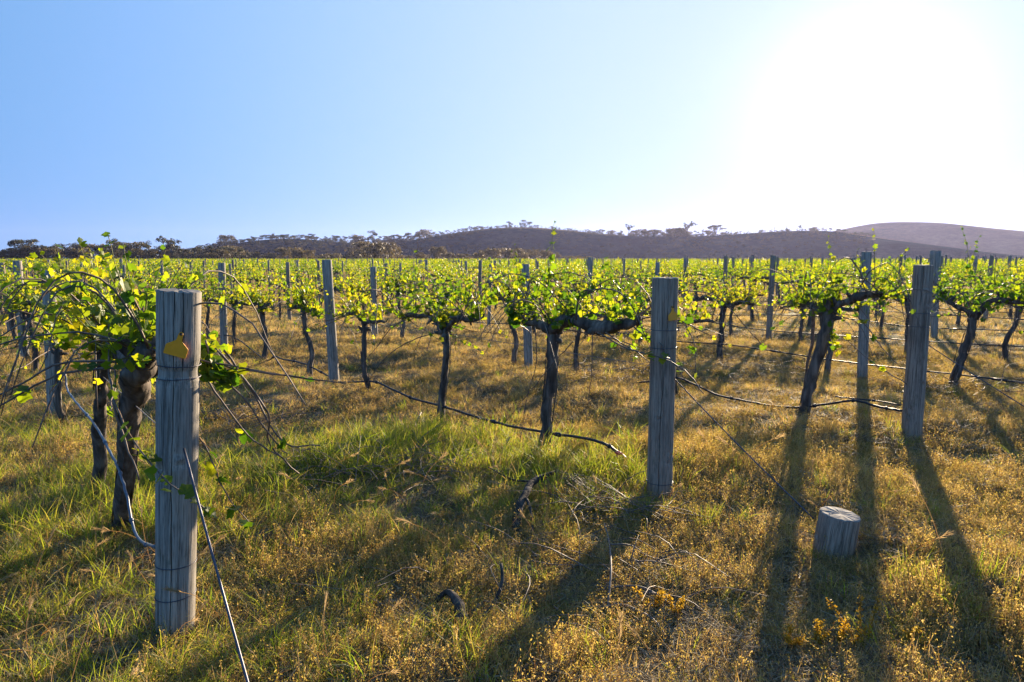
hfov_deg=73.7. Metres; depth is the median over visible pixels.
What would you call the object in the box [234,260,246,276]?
grapevine
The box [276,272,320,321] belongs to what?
grapevine
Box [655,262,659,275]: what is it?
trellis post
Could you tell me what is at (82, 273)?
grapevine
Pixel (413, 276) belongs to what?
grapevine
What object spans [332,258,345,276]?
grapevine
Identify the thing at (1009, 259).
trellis post
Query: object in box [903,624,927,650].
dock plant
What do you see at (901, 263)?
trellis post
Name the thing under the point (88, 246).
gum tree
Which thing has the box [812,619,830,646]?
dock plant
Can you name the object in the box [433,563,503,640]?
fallen branch
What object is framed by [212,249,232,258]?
gum tree
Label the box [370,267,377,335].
trellis post
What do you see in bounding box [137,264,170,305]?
grapevine
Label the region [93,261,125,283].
grapevine
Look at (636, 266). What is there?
grapevine
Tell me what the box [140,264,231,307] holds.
grapevine
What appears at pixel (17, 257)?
gum tree
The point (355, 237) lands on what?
gum tree
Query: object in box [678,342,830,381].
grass
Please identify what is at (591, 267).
trellis post
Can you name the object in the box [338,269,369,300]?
grapevine
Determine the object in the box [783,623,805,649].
dock plant
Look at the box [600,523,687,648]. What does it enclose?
fallen branch
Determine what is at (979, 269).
grapevine
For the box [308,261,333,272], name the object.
grapevine
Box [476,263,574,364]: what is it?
grapevine
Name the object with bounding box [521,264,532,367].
trellis post
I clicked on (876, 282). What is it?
grapevine
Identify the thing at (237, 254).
gum tree
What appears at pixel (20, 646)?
barley grass
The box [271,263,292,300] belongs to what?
grapevine
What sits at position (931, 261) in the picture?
trellis post
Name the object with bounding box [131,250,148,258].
gum tree
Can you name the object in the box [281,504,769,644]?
brushwood
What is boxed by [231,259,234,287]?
trellis post
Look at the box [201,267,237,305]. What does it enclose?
grapevine
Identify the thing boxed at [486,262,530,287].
grapevine
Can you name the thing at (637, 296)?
trellis wire
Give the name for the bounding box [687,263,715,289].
grapevine
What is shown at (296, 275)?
grapevine
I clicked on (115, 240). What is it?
gum tree
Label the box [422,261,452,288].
grapevine
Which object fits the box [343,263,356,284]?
grapevine
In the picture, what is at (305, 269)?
grapevine
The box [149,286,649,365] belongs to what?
trellis wire
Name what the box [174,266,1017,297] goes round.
trellis wire
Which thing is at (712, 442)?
weeds
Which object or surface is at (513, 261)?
distant vines
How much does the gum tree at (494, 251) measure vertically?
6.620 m
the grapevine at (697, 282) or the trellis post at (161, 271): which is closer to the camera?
the trellis post at (161, 271)
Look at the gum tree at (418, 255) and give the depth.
311.12 m
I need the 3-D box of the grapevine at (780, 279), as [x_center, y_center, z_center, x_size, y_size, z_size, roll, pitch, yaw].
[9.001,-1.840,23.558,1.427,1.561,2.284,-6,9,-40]
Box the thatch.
[0,326,1023,681]
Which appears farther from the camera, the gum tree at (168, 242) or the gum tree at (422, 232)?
the gum tree at (422, 232)
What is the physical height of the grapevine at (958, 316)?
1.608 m
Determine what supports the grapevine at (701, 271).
on the ground at (774, 323)
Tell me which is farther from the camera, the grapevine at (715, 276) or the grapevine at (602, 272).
the grapevine at (602, 272)
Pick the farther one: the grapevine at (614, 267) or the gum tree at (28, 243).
the gum tree at (28, 243)
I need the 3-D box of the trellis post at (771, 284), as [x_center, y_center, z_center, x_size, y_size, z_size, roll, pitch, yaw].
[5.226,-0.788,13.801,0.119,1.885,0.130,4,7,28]
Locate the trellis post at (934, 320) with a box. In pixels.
[930,250,940,337]
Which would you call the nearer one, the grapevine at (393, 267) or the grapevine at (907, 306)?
the grapevine at (907, 306)
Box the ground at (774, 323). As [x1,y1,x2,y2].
[0,265,1023,681]
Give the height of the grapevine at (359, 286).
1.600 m
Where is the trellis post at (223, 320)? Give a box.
[218,263,227,344]
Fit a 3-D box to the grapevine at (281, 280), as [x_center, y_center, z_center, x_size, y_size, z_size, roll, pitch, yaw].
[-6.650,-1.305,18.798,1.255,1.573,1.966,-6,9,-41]
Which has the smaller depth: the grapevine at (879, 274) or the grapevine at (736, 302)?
the grapevine at (736, 302)
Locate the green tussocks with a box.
[0,406,701,590]
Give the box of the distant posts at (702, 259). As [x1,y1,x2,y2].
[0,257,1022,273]
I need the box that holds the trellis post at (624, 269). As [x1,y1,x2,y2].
[623,259,624,286]
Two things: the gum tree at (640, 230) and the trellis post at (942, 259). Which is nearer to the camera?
the trellis post at (942, 259)
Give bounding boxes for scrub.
[159,224,875,258]
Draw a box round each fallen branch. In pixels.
[352,436,360,497]
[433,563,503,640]
[488,467,555,534]
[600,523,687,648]
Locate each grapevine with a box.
[0,232,344,529]
[0,237,249,486]
[0,257,32,335]
[0,265,67,372]
[0,268,62,341]
[0,278,38,320]
[0,279,67,361]
[0,286,93,429]
[68,263,85,271]
[70,260,86,289]
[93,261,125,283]
[118,258,174,310]
[136,268,196,288]
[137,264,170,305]
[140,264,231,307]
[142,261,170,277]
[143,263,153,279]
[171,265,187,284]
[173,259,204,276]
[178,259,209,287]
[185,276,248,341]
[188,262,213,284]
[200,268,218,305]
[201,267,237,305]
[201,275,338,359]
[202,275,291,346]
[204,258,229,272]
[211,264,267,311]
[228,260,277,314]
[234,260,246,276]
[235,264,249,283]
[237,263,273,291]
[240,262,254,285]
[252,268,297,318]
[261,264,276,278]
[262,271,360,374]
[270,264,285,289]
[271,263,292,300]
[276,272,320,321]
[277,269,366,303]
[283,262,313,285]
[292,277,417,390]
[299,262,311,283]
[299,264,322,300]
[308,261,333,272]
[319,268,421,326]
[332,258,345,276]
[332,265,343,293]
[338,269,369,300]
[339,247,512,423]
[342,266,363,283]
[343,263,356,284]
[344,261,369,275]
[360,265,381,297]
[367,272,393,312]
[374,263,391,278]
[376,263,433,337]
[377,265,397,295]
[388,262,423,297]
[389,258,407,272]
[392,270,508,341]
[395,262,437,305]
[406,260,468,306]
[413,259,456,300]
[414,263,451,292]
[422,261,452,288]
[442,263,473,277]
[448,269,477,306]
[455,221,766,449]
[461,262,482,275]
[467,265,496,300]
[473,260,488,268]
[474,264,492,278]
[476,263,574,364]
[478,269,510,310]
[485,264,509,285]
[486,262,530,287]
[488,268,562,332]
[504,279,649,373]
[509,267,547,289]
[528,263,556,302]
[534,265,626,338]
[541,260,586,277]
[544,261,605,292]
[555,262,606,292]
[565,263,585,288]
[576,262,633,295]
[577,272,734,396]
[583,270,650,306]
[585,261,620,293]
[586,268,633,302]
[591,275,711,342]
[602,260,648,287]
[604,261,627,277]
[611,262,660,303]
[613,270,712,308]
[622,261,647,284]
[624,266,660,308]
[636,261,663,286]
[647,262,674,276]
[648,259,701,278]
[670,265,689,294]
[675,263,745,309]
[675,266,722,315]
[678,262,712,289]
[678,269,817,360]
[679,270,778,334]
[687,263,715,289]
[691,260,722,270]
[703,262,744,277]
[704,264,730,294]
[706,261,766,287]
[719,259,796,321]
[721,228,969,413]
[728,266,794,312]
[731,280,856,342]
[732,265,796,306]
[741,258,785,288]
[744,259,857,327]
[775,269,909,372]
[778,260,807,292]
[782,261,857,290]
[794,263,852,290]
[806,259,857,280]
[815,261,850,287]
[841,263,898,298]
[841,270,973,351]
[844,262,912,320]
[845,263,912,312]
[846,270,943,329]
[854,260,893,305]
[879,226,1023,385]
[882,261,911,286]
[892,260,956,274]
[893,267,1020,340]
[895,262,960,277]
[931,270,1023,361]
[940,262,1006,324]
[944,262,982,293]
[946,259,1021,286]
[959,263,1005,274]
[966,261,1006,278]
[969,264,1023,319]
[974,263,1023,287]
[995,261,1023,281]
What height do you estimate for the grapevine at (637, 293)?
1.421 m
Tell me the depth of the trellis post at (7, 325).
15.11 m
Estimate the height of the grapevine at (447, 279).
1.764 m
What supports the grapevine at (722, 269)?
on the ground at (774, 323)
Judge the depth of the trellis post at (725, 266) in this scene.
17.94 m
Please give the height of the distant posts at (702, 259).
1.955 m
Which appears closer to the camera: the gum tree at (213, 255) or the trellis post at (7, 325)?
the trellis post at (7, 325)
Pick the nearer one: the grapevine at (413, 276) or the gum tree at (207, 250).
the grapevine at (413, 276)
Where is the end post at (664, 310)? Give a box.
[646,277,677,501]
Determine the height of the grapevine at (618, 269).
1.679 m
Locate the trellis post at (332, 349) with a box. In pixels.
[322,260,339,384]
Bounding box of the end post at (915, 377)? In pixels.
[901,265,933,440]
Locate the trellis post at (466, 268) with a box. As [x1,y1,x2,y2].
[464,261,467,290]
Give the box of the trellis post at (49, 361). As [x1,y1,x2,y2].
[41,270,61,414]
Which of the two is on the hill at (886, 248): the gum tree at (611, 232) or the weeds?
the gum tree at (611, 232)
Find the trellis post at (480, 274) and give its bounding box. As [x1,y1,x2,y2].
[478,260,481,308]
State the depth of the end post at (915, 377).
6.08 m
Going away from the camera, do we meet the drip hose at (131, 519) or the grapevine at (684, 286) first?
the drip hose at (131, 519)
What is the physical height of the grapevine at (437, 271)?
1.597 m
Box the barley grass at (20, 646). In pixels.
[0,364,1022,681]
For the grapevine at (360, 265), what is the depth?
41.27 m
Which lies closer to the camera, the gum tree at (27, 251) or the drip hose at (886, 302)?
the drip hose at (886, 302)
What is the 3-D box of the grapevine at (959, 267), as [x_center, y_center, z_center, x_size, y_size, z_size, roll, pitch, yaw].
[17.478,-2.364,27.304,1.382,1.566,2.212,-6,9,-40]
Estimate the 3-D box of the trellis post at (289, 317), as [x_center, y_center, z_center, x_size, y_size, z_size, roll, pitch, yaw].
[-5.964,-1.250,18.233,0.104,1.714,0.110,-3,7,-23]
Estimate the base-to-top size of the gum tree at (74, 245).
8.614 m
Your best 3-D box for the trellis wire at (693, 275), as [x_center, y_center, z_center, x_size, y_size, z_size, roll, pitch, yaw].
[-7.478,-3.695,34.483,0.003,0.018,60.000,-5,9,-38]
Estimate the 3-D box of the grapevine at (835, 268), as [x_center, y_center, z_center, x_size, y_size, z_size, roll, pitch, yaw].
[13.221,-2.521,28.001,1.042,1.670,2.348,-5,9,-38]
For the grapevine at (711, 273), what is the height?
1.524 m
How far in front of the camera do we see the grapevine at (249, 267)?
39.24 m
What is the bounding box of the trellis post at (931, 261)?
[929,250,935,321]
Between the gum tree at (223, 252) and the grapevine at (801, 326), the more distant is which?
the gum tree at (223, 252)
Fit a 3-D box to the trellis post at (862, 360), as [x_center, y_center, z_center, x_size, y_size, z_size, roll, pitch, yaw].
[4.856,-0.282,9.411,0.176,1.889,0.135,2,7,18]
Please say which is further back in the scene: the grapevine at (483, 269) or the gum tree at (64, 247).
the gum tree at (64, 247)
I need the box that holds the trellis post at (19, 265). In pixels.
[12,261,28,357]
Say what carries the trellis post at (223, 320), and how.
on the ground at (774, 323)
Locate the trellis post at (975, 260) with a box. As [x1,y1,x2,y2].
[972,256,977,289]
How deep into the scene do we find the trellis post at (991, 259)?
18.41 m
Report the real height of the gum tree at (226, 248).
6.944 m
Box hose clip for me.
[615,451,627,459]
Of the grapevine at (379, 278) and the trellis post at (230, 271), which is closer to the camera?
the grapevine at (379, 278)
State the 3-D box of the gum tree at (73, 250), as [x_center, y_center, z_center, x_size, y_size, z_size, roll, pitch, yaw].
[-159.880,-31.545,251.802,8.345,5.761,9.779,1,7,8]
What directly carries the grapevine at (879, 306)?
on the ground at (774, 323)
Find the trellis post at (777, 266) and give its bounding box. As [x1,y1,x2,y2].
[775,257,778,295]
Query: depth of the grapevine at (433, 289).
12.09 m
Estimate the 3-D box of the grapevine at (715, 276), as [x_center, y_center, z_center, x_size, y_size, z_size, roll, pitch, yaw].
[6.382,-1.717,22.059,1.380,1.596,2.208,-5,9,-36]
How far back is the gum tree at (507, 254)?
291.92 m
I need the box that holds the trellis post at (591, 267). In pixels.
[589,260,592,304]
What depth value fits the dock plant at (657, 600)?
3.17 m
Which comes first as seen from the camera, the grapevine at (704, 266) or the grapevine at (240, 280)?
the grapevine at (240, 280)
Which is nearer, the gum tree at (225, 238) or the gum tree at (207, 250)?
the gum tree at (207, 250)
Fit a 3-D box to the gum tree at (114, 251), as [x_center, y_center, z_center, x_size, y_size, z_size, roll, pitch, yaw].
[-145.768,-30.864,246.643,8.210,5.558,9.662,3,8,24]
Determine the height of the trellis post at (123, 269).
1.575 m
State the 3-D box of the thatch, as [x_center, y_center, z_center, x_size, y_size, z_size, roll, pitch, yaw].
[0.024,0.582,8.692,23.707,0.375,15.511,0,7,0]
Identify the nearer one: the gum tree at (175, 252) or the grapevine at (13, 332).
the grapevine at (13, 332)
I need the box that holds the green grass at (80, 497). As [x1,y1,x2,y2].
[0,285,1023,681]
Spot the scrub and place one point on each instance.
(287, 237)
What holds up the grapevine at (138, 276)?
on the ground at (774, 323)
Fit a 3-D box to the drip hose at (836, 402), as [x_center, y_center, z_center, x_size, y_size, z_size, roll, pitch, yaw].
[2.501,0.598,7.660,0.040,0.322,3.518,-5,9,-38]
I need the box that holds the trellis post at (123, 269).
[122,265,125,276]
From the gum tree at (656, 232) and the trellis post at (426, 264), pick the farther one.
the gum tree at (656, 232)
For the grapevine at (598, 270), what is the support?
on the ground at (774, 323)
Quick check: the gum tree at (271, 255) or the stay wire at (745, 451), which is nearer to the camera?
the stay wire at (745, 451)
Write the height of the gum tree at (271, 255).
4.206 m
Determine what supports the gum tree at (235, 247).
on the ground at (774, 323)
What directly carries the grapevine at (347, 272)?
on the ground at (774, 323)
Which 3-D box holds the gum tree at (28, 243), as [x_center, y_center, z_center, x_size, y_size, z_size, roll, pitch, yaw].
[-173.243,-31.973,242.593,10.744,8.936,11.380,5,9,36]
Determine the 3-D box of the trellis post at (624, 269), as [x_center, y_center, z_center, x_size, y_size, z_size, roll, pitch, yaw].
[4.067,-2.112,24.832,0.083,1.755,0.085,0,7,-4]
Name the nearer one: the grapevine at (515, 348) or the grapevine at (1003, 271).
the grapevine at (515, 348)
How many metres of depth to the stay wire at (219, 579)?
2.50 m
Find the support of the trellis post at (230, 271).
on the ground at (774, 323)
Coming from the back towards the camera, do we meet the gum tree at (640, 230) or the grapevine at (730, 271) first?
the gum tree at (640, 230)
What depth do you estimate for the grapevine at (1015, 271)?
22.97 m
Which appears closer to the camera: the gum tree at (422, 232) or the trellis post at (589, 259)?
the trellis post at (589, 259)
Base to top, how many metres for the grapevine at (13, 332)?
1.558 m
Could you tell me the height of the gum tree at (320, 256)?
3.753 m
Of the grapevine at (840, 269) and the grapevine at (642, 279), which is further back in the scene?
the grapevine at (840, 269)
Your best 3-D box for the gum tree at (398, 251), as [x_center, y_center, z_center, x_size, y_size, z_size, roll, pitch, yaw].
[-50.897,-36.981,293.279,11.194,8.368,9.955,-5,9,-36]
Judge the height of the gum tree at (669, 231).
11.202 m
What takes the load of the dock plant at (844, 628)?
on the ground at (774, 323)
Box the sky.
[0,0,1023,257]
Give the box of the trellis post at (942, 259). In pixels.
[940,256,943,274]
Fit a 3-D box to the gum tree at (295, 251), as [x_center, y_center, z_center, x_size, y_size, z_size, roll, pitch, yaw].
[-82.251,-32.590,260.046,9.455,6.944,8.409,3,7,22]
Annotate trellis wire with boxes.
[30,312,154,422]
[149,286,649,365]
[167,269,903,306]
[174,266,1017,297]
[203,278,907,334]
[205,265,1023,290]
[290,277,1013,318]
[303,266,966,282]
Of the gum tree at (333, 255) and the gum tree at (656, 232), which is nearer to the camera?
the gum tree at (333, 255)
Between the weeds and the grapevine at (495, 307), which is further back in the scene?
the grapevine at (495, 307)
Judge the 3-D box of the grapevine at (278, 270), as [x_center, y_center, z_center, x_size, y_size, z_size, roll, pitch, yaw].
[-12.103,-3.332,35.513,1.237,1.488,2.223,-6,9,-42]
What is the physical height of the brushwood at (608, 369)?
0.368 m
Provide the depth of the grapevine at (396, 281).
13.50 m
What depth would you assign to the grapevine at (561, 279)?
18.29 m
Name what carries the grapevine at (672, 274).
on the ground at (774, 323)
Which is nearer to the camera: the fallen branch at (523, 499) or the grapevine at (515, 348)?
the fallen branch at (523, 499)
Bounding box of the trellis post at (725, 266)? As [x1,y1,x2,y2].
[722,256,727,320]
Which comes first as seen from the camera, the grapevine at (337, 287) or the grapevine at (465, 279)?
the grapevine at (337, 287)
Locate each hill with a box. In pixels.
[153,227,1023,258]
[834,222,1023,255]
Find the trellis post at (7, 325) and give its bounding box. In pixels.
[0,263,9,330]
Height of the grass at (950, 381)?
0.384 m
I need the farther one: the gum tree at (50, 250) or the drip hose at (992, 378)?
the gum tree at (50, 250)
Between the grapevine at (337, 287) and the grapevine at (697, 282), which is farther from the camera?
the grapevine at (697, 282)
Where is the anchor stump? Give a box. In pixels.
[812,506,860,561]
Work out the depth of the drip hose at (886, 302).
20.31 m
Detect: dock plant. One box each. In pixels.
[632,586,664,607]
[665,593,684,614]
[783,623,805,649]
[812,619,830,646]
[826,595,880,643]
[836,618,868,647]
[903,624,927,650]
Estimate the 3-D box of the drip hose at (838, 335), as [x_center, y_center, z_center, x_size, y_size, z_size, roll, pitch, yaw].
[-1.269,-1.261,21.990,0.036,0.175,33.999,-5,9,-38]
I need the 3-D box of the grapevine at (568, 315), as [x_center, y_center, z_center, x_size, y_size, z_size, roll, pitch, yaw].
[0.495,0.083,5.374,1.692,2.056,2.813,-4,8,-29]
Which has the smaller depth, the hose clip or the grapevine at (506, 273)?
the hose clip
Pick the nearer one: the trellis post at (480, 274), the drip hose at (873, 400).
the drip hose at (873, 400)
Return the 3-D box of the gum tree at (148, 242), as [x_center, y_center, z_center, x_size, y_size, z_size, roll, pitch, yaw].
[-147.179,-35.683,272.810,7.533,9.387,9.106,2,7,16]
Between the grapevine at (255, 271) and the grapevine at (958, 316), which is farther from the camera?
the grapevine at (255, 271)
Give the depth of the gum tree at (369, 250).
252.36 m
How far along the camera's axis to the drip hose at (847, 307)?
17.51 m
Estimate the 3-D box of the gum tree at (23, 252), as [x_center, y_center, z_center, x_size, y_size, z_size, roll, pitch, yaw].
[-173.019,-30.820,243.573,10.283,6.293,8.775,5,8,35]
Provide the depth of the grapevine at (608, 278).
21.18 m
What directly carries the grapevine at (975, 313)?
on the ground at (774, 323)
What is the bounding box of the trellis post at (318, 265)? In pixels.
[317,261,321,304]
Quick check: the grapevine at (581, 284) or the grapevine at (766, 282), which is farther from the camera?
the grapevine at (766, 282)
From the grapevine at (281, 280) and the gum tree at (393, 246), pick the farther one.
the gum tree at (393, 246)
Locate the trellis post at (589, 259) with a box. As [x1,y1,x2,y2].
[588,257,590,304]
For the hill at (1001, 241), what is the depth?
986.41 m
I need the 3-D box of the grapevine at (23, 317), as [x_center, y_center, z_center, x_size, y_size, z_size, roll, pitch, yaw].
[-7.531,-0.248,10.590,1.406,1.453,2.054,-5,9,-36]
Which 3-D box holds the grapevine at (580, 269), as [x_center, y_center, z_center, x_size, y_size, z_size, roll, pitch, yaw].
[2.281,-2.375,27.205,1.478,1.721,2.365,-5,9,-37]
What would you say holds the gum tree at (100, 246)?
on the ground at (774, 323)
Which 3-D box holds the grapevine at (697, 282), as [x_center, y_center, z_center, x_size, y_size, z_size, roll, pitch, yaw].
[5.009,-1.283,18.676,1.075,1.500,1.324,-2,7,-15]
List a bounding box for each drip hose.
[64,374,154,547]
[202,332,617,451]
[274,293,1023,382]
[311,287,1023,346]
[317,282,1023,331]
[344,279,1023,319]
[380,279,1022,312]
[627,376,901,411]
[835,396,900,405]
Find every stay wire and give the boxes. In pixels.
[183,448,248,681]
[675,379,813,518]
[929,345,1023,406]
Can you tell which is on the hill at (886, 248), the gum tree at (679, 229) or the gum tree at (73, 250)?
the gum tree at (679, 229)
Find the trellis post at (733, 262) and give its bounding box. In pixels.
[731,257,734,287]
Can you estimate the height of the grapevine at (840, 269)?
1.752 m
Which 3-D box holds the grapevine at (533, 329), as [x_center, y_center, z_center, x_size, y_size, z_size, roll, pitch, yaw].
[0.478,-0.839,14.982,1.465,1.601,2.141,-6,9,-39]
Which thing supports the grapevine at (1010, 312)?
on the ground at (774, 323)
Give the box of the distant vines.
[0,257,1023,281]
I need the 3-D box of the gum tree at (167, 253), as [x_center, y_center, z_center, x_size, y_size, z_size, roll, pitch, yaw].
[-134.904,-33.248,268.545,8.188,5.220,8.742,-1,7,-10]
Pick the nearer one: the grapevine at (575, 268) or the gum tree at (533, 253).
the grapevine at (575, 268)
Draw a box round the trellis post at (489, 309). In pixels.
[487,264,491,326]
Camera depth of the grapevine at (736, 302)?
11.09 m
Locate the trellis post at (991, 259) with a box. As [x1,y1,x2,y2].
[983,255,993,320]
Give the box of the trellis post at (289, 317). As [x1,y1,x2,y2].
[286,262,291,319]
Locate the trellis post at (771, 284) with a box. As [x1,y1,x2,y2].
[765,255,775,340]
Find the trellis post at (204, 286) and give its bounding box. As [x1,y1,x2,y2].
[203,260,205,287]
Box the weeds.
[0,332,1023,681]
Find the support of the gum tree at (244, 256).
on the ground at (774, 323)
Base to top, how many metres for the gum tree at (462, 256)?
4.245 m
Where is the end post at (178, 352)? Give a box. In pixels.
[154,288,201,641]
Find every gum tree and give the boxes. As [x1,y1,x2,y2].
[0,249,21,258]
[5,250,21,258]
[7,239,46,256]
[13,246,43,258]
[17,246,50,258]
[38,248,65,258]
[48,243,79,258]
[60,248,76,257]
[65,243,98,257]
[65,248,93,258]
[68,242,81,255]
[93,248,122,258]
[94,244,113,253]
[105,238,121,258]
[115,242,157,258]
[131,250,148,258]
[139,240,151,256]
[140,243,162,257]
[145,246,177,258]
[155,235,181,258]
[157,250,176,258]
[159,244,180,255]
[168,246,181,258]
[176,248,191,257]
[178,251,195,258]
[191,245,204,258]
[195,248,216,258]
[201,252,219,258]
[211,246,234,255]
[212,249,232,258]
[217,234,238,244]
[221,245,247,258]
[229,250,244,258]
[232,247,243,258]
[239,252,254,258]
[246,252,262,258]
[260,253,280,258]
[275,247,291,258]
[285,247,306,258]
[298,250,315,258]
[315,254,328,258]
[322,253,343,258]
[339,254,352,259]
[344,234,364,242]
[344,241,371,258]
[357,242,388,258]
[366,230,379,240]
[375,241,397,258]
[382,236,395,241]
[382,246,404,258]
[414,229,432,237]
[415,252,425,258]
[426,246,447,258]
[438,251,454,258]
[452,254,472,258]
[472,250,487,258]
[483,248,502,258]
[498,247,514,258]
[510,248,530,258]
[519,220,531,226]
[523,249,543,258]
[538,250,554,258]
[606,230,616,234]
[633,229,648,235]
[648,229,663,235]
[662,227,682,236]
[672,227,690,236]
[683,221,697,229]
[700,230,712,235]
[707,225,726,233]
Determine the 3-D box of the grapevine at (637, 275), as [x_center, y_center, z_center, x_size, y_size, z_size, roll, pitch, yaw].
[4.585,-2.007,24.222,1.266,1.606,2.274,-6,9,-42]
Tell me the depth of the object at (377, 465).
5.11 m
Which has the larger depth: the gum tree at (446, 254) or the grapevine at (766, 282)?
the gum tree at (446, 254)
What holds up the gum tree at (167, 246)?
on the ground at (774, 323)
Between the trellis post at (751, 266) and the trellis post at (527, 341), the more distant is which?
the trellis post at (751, 266)
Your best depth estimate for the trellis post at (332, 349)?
8.83 m
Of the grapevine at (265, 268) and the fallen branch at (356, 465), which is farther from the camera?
the grapevine at (265, 268)
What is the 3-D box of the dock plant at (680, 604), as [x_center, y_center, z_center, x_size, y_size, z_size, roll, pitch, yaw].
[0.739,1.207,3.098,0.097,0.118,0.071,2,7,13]
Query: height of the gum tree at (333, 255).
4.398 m
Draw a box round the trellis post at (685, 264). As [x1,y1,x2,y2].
[682,258,686,298]
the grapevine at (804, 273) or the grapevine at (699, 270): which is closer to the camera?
the grapevine at (804, 273)
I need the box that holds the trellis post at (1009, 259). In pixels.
[1006,255,1011,274]
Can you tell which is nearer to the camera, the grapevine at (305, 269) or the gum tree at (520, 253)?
the grapevine at (305, 269)
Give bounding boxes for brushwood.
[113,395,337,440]
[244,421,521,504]
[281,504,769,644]
[510,468,719,541]
[558,355,649,386]
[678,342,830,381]
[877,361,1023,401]
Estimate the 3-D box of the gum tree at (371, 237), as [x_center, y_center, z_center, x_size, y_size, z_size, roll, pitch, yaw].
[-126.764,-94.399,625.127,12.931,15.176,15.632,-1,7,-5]
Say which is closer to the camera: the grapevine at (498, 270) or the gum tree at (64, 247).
the grapevine at (498, 270)
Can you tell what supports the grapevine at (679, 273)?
on the ground at (774, 323)
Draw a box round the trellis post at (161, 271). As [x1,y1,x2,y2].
[160,265,163,283]
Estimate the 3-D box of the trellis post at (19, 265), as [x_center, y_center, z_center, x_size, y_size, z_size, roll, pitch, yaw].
[-8.073,-0.443,11.232,0.145,1.749,0.135,5,7,39]
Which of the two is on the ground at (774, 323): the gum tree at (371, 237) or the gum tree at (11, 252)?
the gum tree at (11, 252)
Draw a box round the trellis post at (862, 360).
[857,252,871,379]
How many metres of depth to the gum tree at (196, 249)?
276.64 m
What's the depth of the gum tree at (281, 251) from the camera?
282.73 m
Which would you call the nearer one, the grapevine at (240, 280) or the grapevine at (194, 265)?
the grapevine at (240, 280)
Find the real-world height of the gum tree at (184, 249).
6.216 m
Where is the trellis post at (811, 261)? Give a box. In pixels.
[808,257,812,290]
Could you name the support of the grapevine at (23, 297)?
on the ground at (774, 323)
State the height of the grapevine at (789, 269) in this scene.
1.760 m
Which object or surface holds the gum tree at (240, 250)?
on the ground at (774, 323)
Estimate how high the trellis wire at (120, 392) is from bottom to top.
0.021 m
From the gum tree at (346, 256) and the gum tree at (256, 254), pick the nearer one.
the gum tree at (256, 254)
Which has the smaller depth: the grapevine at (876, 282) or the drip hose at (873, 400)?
the drip hose at (873, 400)
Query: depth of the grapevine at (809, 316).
16.21 m
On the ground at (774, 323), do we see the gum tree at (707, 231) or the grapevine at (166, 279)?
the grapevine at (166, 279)
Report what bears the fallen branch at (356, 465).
on the ground at (774, 323)
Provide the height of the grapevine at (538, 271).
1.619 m
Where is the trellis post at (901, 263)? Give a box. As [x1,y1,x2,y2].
[899,254,902,281]
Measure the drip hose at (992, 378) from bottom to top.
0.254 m
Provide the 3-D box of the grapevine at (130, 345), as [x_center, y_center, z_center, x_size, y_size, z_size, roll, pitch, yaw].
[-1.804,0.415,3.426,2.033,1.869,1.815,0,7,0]
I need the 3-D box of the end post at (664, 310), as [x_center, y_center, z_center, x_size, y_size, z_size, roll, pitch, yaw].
[1.026,0.397,4.670,0.184,1.663,0.196,0,7,0]
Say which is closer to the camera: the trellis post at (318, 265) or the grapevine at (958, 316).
the grapevine at (958, 316)
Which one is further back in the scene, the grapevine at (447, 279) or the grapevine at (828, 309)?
the grapevine at (447, 279)
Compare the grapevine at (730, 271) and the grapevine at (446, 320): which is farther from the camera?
the grapevine at (730, 271)
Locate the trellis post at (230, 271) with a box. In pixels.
[229,263,232,306]
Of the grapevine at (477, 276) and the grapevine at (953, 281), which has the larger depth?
the grapevine at (477, 276)
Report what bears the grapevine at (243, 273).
on the ground at (774, 323)
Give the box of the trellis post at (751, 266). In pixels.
[747,256,753,310]
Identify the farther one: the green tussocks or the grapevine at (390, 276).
the grapevine at (390, 276)
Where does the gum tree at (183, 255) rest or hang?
on the ground at (774, 323)
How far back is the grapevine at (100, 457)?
4.05 m
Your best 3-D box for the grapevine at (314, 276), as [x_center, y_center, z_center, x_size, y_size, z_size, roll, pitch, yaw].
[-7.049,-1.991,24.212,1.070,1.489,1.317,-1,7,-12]
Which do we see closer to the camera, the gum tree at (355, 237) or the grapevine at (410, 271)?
the grapevine at (410, 271)
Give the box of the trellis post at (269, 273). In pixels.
[267,260,270,293]
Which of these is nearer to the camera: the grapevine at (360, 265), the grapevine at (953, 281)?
the grapevine at (953, 281)
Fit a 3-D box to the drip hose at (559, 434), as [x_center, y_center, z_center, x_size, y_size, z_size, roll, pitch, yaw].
[-7.579,-0.372,15.551,0.040,0.290,26.988,-5,9,-38]
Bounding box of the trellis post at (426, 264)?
[425,260,427,287]
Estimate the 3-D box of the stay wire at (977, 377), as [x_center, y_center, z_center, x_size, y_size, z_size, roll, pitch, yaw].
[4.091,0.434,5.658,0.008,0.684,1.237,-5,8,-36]
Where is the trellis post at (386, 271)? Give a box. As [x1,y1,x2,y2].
[384,263,389,314]
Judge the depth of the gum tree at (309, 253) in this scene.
264.67 m
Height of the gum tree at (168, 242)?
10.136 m
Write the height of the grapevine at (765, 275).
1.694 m
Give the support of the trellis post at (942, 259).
on the ground at (774, 323)
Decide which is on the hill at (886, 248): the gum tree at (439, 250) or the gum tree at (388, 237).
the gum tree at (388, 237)
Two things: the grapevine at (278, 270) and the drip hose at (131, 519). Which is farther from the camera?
the grapevine at (278, 270)

